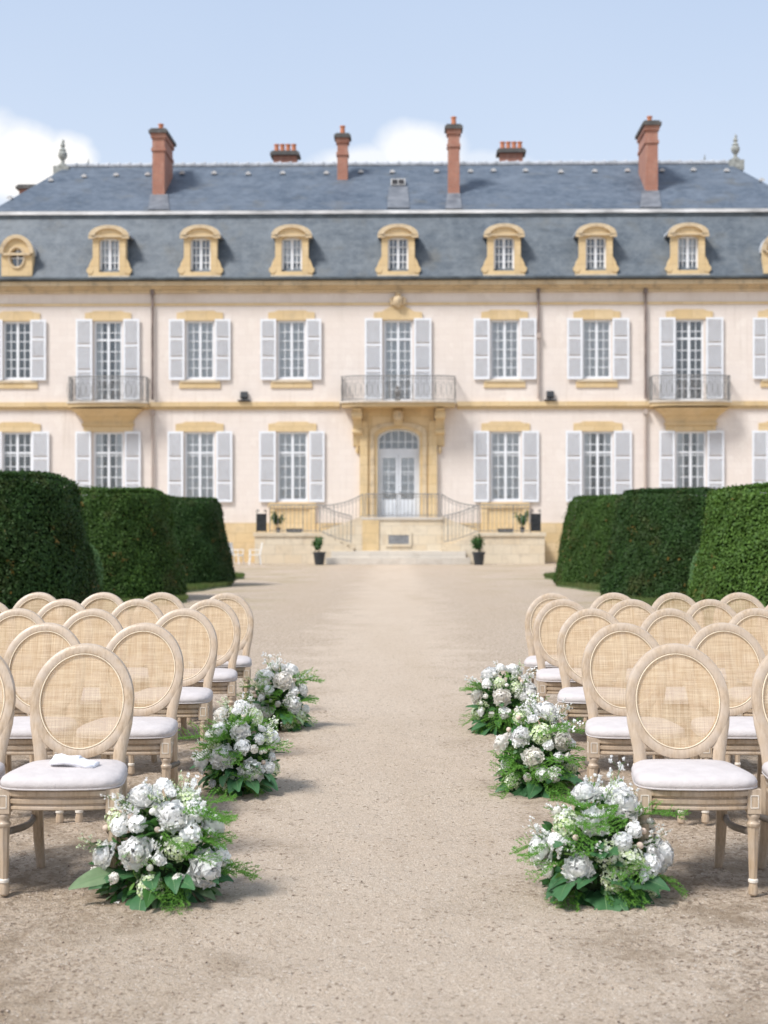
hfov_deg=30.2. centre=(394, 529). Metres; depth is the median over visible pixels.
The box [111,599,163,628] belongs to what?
cane back chair
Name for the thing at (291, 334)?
window
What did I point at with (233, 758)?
flower arrangement
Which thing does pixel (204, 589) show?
lawn
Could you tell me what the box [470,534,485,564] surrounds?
potted plant
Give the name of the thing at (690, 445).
window
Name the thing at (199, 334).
window
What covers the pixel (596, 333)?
window
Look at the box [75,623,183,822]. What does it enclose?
cane back chair
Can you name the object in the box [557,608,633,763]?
cane back chair
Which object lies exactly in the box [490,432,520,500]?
window
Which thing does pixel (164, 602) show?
cane back chair
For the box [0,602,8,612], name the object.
cane back chair
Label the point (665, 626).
cane back chair
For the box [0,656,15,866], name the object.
cane back chair
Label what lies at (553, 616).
cane back chair
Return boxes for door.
[377,429,419,516]
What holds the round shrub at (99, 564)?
on the lawn at (204, 589)
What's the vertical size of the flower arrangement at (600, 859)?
0.633 m
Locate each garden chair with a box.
[229,542,243,564]
[248,543,262,564]
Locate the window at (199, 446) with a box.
[185,432,214,497]
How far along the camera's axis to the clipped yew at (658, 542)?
29.29 m
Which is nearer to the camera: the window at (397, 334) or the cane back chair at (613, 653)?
the cane back chair at (613, 653)
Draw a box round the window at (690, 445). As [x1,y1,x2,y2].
[676,431,705,493]
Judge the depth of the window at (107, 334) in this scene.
66.47 m
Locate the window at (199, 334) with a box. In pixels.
[186,321,213,378]
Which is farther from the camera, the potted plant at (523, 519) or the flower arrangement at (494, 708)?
the potted plant at (523, 519)
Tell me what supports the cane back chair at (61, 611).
on the ground at (420, 642)
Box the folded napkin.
[50,754,99,767]
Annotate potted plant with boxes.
[270,511,284,531]
[311,535,325,564]
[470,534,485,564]
[514,509,528,531]
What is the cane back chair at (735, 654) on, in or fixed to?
on the ground at (420, 642)
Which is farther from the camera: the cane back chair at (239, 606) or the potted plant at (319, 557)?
the potted plant at (319, 557)
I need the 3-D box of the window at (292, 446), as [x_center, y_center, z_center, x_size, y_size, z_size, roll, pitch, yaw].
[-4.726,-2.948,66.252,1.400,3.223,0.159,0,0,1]
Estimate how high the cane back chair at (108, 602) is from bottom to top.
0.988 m
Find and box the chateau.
[0,116,767,564]
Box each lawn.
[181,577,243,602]
[544,577,649,599]
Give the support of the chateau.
on the ground at (420, 642)
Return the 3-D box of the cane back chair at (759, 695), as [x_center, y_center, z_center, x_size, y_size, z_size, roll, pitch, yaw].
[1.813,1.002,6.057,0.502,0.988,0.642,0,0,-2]
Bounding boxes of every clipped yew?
[0,468,102,609]
[62,485,187,598]
[160,495,236,583]
[551,494,628,584]
[598,486,755,598]
[686,482,767,606]
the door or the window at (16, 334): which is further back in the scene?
the window at (16, 334)
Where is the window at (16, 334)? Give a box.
[4,322,29,379]
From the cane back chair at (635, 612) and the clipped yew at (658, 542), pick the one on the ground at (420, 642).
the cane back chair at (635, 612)
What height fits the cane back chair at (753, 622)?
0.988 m
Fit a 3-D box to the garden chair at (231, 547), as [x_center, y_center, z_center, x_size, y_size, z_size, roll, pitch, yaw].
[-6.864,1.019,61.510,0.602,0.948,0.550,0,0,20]
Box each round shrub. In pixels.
[81,544,104,591]
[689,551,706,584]
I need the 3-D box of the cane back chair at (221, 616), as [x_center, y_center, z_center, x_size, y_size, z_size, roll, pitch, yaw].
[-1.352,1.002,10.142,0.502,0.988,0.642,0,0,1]
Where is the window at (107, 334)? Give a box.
[94,321,121,400]
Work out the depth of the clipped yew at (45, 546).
21.07 m
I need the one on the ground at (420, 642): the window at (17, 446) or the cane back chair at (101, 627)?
the cane back chair at (101, 627)
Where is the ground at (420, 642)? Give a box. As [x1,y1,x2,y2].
[0,562,767,1023]
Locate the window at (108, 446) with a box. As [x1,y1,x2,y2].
[94,432,122,495]
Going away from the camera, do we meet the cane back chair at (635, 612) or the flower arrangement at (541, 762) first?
the flower arrangement at (541, 762)
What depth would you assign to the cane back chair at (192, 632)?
9.11 m
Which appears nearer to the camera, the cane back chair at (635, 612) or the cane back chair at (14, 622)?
the cane back chair at (14, 622)
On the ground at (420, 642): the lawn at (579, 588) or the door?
the lawn at (579, 588)
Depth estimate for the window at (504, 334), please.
66.10 m
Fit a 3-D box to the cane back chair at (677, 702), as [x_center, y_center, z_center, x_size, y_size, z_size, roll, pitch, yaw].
[1.246,1.002,6.051,0.502,0.988,0.642,0,0,1]
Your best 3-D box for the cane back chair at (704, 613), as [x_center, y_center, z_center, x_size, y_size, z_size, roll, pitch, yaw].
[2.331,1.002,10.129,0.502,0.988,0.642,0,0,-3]
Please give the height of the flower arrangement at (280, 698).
0.652 m
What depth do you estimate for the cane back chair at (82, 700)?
6.24 m
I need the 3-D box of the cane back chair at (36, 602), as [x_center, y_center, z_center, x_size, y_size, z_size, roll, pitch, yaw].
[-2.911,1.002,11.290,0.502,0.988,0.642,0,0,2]
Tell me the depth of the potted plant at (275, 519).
63.64 m
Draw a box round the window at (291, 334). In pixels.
[278,321,305,378]
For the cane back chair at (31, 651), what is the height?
0.988 m
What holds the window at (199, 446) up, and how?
in the chateau
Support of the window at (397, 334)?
in the chateau
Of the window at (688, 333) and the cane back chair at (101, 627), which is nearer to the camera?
the cane back chair at (101, 627)
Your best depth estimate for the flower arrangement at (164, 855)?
5.70 m
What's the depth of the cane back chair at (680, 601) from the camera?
11.51 m
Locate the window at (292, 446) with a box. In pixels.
[278,432,307,500]
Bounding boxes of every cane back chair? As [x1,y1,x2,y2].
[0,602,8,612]
[0,608,44,762]
[0,643,133,895]
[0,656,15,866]
[4,623,80,822]
[13,592,55,613]
[37,599,84,625]
[63,608,122,758]
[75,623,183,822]
[81,592,123,612]
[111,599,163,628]
[128,608,217,774]
[144,592,184,721]
[180,599,240,734]
[187,593,253,723]
[524,593,586,723]
[533,599,587,723]
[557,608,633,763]
[581,623,684,823]
[590,592,630,611]
[608,599,655,626]
[625,643,760,895]
[640,608,730,762]
[652,592,695,612]
[686,599,735,627]
[688,623,764,823]
[721,592,764,613]
[729,608,767,767]
[751,655,767,868]
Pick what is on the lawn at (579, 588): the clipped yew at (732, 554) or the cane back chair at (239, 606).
the clipped yew at (732, 554)
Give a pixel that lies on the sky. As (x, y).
(230, 81)
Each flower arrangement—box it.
[68,770,261,914]
[178,692,293,797]
[225,652,324,731]
[458,661,549,735]
[487,692,586,798]
[509,755,690,911]
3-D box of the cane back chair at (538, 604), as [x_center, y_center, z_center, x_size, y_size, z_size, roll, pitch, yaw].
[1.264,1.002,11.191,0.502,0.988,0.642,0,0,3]
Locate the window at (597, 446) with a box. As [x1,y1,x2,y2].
[583,432,612,495]
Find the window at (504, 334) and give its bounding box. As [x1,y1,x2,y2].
[490,320,518,378]
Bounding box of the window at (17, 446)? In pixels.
[3,432,31,470]
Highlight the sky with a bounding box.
[0,0,767,204]
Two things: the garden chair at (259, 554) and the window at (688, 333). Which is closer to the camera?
the garden chair at (259, 554)
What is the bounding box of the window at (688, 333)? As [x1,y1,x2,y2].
[675,320,702,399]
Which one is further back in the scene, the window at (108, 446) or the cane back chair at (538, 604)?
the window at (108, 446)
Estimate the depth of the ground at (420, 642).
5.95 m
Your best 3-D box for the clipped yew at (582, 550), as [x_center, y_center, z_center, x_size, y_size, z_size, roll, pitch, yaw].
[5.974,0.282,37.997,3.565,2.516,3.587,0,0,10]
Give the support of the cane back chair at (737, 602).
on the ground at (420, 642)
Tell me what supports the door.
in the chateau
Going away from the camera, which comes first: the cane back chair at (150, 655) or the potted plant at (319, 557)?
the cane back chair at (150, 655)
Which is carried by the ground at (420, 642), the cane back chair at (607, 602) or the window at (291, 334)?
the cane back chair at (607, 602)
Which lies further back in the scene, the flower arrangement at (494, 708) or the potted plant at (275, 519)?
the potted plant at (275, 519)
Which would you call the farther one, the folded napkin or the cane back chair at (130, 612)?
the cane back chair at (130, 612)
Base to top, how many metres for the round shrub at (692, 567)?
1.282 m
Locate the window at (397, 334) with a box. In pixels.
[384,321,411,400]
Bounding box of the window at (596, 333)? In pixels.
[583,320,610,377]

